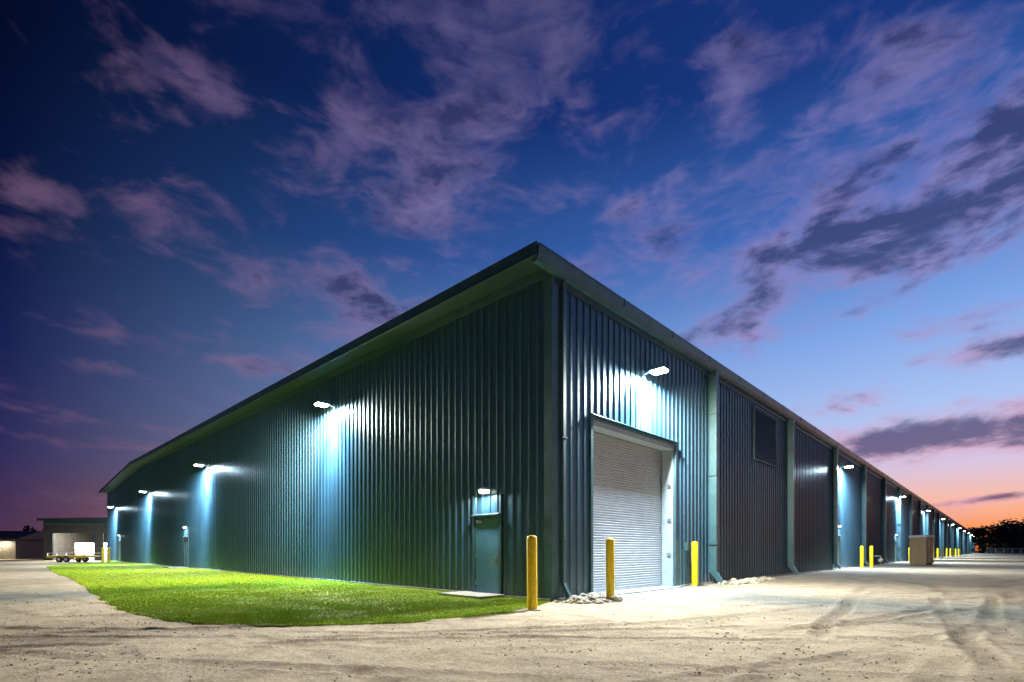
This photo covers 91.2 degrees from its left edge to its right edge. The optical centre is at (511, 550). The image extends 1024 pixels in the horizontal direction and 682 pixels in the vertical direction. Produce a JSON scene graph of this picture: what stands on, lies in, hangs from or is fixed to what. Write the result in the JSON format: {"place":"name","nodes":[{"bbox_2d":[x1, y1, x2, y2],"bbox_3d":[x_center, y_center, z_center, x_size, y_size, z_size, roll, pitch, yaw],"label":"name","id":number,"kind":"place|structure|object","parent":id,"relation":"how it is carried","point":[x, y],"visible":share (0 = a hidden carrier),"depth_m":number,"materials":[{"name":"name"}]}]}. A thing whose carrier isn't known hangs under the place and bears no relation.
{"place":"outdoors","nodes":[
{"label":"outdoors","id":0,"kind":"place"},
{"bbox_2d":[46,561,552,626],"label":"lawn","id":1,"kind":"structure","parent":0,"point":[197,595],"depth_m":13.13,"materials":[{"name":"green plant"}]},
{"bbox_2d":[0,550,1023,681],"bbox_3d":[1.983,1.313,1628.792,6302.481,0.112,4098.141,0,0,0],"label":"ground","id":2,"kind":"structure","parent":0,"point":[366,649],"depth_m":7.42,"materials":[{"name":"beige concrete"}]},
{"bbox_2d":[0,539,42,558],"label":"walls","id":3,"kind":"structure","parent":2,"relation":"on","point":[20,549],"depth_m":75.00,"materials":[{"name":"brown metal"}]},
{"bbox_2d":[0,531,42,539],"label":"roof","id":4,"kind":"structure","parent":3,"relation":"on","point":[34,535],"depth_m":76.14,"materials":[{"name":"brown metal"}]},
{"bbox_2d":[23,525,42,530],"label":"tree line","id":5,"kind":"object","parent":2,"relation":"on","point":[27,528],"depth_m":115.22,"materials":[{"name":"green plant"}]},
{"bbox_2d":[37,518,106,559],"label":"distant warehouse","id":6,"kind":"structure","parent":2,"relation":"on","point":[73,536],"depth_m":64.45,"materials":[{"name":"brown metal"}]},
{"bbox_2d":[46,553,105,561],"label":"flatbed trailer","id":7,"kind":"object","parent":2,"relation":"on","point":[78,558],"visible":0.92,"depth_m":54.07,"materials":[{"name":"yellow metal"}]},
{"bbox_2d":[101,547,103,562],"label":"safety bollard","id":8,"kind":"object","parent":2,"relation":"on","point":[102,554],"visible":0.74,"depth_m":50.40,"materials":[{"name":"yellow metal"}]},
{"bbox_2d":[524,535,540,610],"bbox_3d":[0.436,0.535,10.902,0.376,1.730,0.376,0,0,0],"label":"safety bollard","id":9,"kind":"object","parent":2,"relation":"on","point":[531,572],"visible":0.83,"depth_m":10.81,"materials":[{"name":"yellow metal"}]},
{"bbox_2d":[99,241,975,601],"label":"metal warehouse","id":10,"kind":"structure","parent":2,"relation":"on","point":[543,411],"depth_m":17.91,"materials":[{"name":"metal"}]},
{"bbox_2d":[118,536,120,561],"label":"personnel door","id":11,"kind":"structure","parent":10,"relation":"in","point":[120,536],"depth_m":56.58,"materials":[{"name":"metal"}]},
{"bbox_2d":[183,529,188,566],"bbox_3d":[-24.103,-0.140,37.173,1.200,2.880,0.280,0,0,44],"label":"personnel door","id":12,"kind":"structure","parent":10,"relation":"in","point":[186,538],"depth_m":37.13,"materials":[{"name":"metal"}]},
{"bbox_2d":[194,463,208,467],"bbox_3d":[-20.456,-5.612,33.034,0.380,0.265,0.822,0,0,44],"label":"wall light","id":13,"kind":"object","parent":10,"relation":"attached to","point":[200,464],"visible":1,"depth_m":32.87,"materials":[{"name":"white metal"}]},
{"bbox_2d":[313,400,335,409],"bbox_3d":[-7.688,-5.992,20.631,0.380,0.265,0.822,0,0,44],"label":"wall light","id":14,"kind":"object","parent":10,"relation":"attached to","point":[323,403],"visible":1,"depth_m":20.50,"materials":[{"name":"white metal"}]},
{"bbox_2d":[478,487,489,493],"bbox_3d":[-0.787,-1.710,14.345,0.340,0.179,0.223,0,0,44],"label":"door light","id":15,"kind":"object","parent":10,"relation":"attached to","point":[484,490],"visible":1,"depth_m":14.25,"materials":[{"name":"white"}]},
{"bbox_2d":[471,494,502,593],"bbox_3d":[-0.698,-0.140,14.437,1.200,2.880,0.280,0,0,44],"label":"personnel door","id":16,"kind":"structure","parent":10,"relation":"in","point":[487,528],"depth_m":14.37,"materials":[{"name":"metal"}]},
{"bbox_2d":[641,364,669,378],"bbox_3d":[4.473,-5.612,15.716,0.822,0.265,0.380,0,0,44],"label":"wall light","id":17,"kind":"object","parent":10,"relation":"attached to","point":[657,369],"visible":1,"depth_m":15.55,"materials":[{"name":"white"}]},
{"bbox_2d":[835,528,839,568],"bbox_3d":[22.909,-0.140,35.309,0.280,2.880,1.200,0,0,44],"label":"personnel door","id":18,"kind":"structure","parent":10,"relation":"in","point":[839,528],"depth_m":35.53,"materials":[{"name":"metal"}]},
{"bbox_2d":[839,464,853,468],"bbox_3d":[23.634,-5.912,35.441,0.822,0.265,0.380,0,0,44],"label":"wall light","id":19,"kind":"object","parent":10,"relation":"attached to","point":[848,466],"visible":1,"depth_m":35.32,"materials":[{"name":"white metal"}]},
{"bbox_2d":[894,536,895,561],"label":"personnel door","id":20,"kind":"structure","parent":10,"relation":"in","point":[894,536],"depth_m":54.29,"materials":[{"name":"metal"}]},
{"bbox_2d":[553,592,622,603],"bbox_3d":[2.088,1.255,12.952,2.135,0.260,1.302,0,0,-45],"label":"rock pile","id":21,"kind":"object","parent":2,"relation":"on","point":[592,598],"visible":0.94,"depth_m":12.67,"materials":[{"name":"stone"}]},
{"bbox_2d":[606,538,614,599],"bbox_3d":[2.615,0.535,13.348,0.376,1.730,0.376,0,0,0],"label":"safety bollard","id":22,"kind":"object","parent":2,"relation":"on","point":[610,579],"visible":0.8,"depth_m":13.26,"materials":[{"name":"yellow metal"}]},
{"bbox_2d":[689,541,699,586],"bbox_3d":[6.618,0.535,18.149,0.376,1.730,0.376,0,0,0],"label":"safety bollard","id":23,"kind":"object","parent":2,"relation":"on","point":[694,563],"visible":0.87,"depth_m":18.05,"materials":[{"name":"yellow metal"}]},
{"bbox_2d":[717,576,785,584],"bbox_3d":[9.927,1.251,20.706,5.247,0.270,1.314,0,0,-43],"label":"rock pile","id":24,"kind":"object","parent":2,"relation":"on","point":[735,581],"visible":0.97,"depth_m":20.06,"materials":[{"name":"stone"}]},
{"bbox_2d":[860,546,863,567],"bbox_3d":[25.563,0.535,36.640,0.376,1.730,0.376,0,0,0],"label":"safety bollard","id":25,"kind":"object","parent":2,"relation":"on","point":[861,556],"visible":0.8,"depth_m":36.56,"materials":[{"name":"yellow metal"}]},
{"bbox_2d":[870,546,872,567],"bbox_3d":[26.270,0.535,36.650,0.376,1.730,0.376,0,0,0],"label":"safety bollard","id":26,"kind":"object","parent":2,"relation":"on","point":[871,556],"visible":0.8,"depth_m":36.56,"materials":[{"name":"yellow metal"}]},
{"bbox_2d":[908,535,934,564],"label":"wooden crate","id":27,"kind":"object","parent":2,"relation":"on","point":[921,549],"visible":1,"depth_m":44.82,"materials":[{"name":"brown wood"}]},
{"bbox_2d":[967,517,1023,553],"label":"tree line","id":28,"kind":"object","parent":2,"relation":"on","point":[1009,535],"visible":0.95,"depth_m":203.79,"materials":[{"name":"green plant"}]},
{"bbox_2d":[986,548,1023,554],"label":"chain link fence","id":29,"kind":"object","parent":2,"relation":"on","point":[1002,551],"visible":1,"depth_m":150.89,"materials":[{"name":"grey metal"}]},
{"bbox_2d":[0,579,1023,681],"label":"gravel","id":30,"kind":"structure","parent":0,"point":[876,662],"depth_m":6.67,"materials":[{"name":"beige gravel"}]},
{"bbox_2d":[0,0,1023,550],"label":"sky","id":31,"kind":"structure","parent":0,"point":[203,203],"materials":[{"name":"blue"}]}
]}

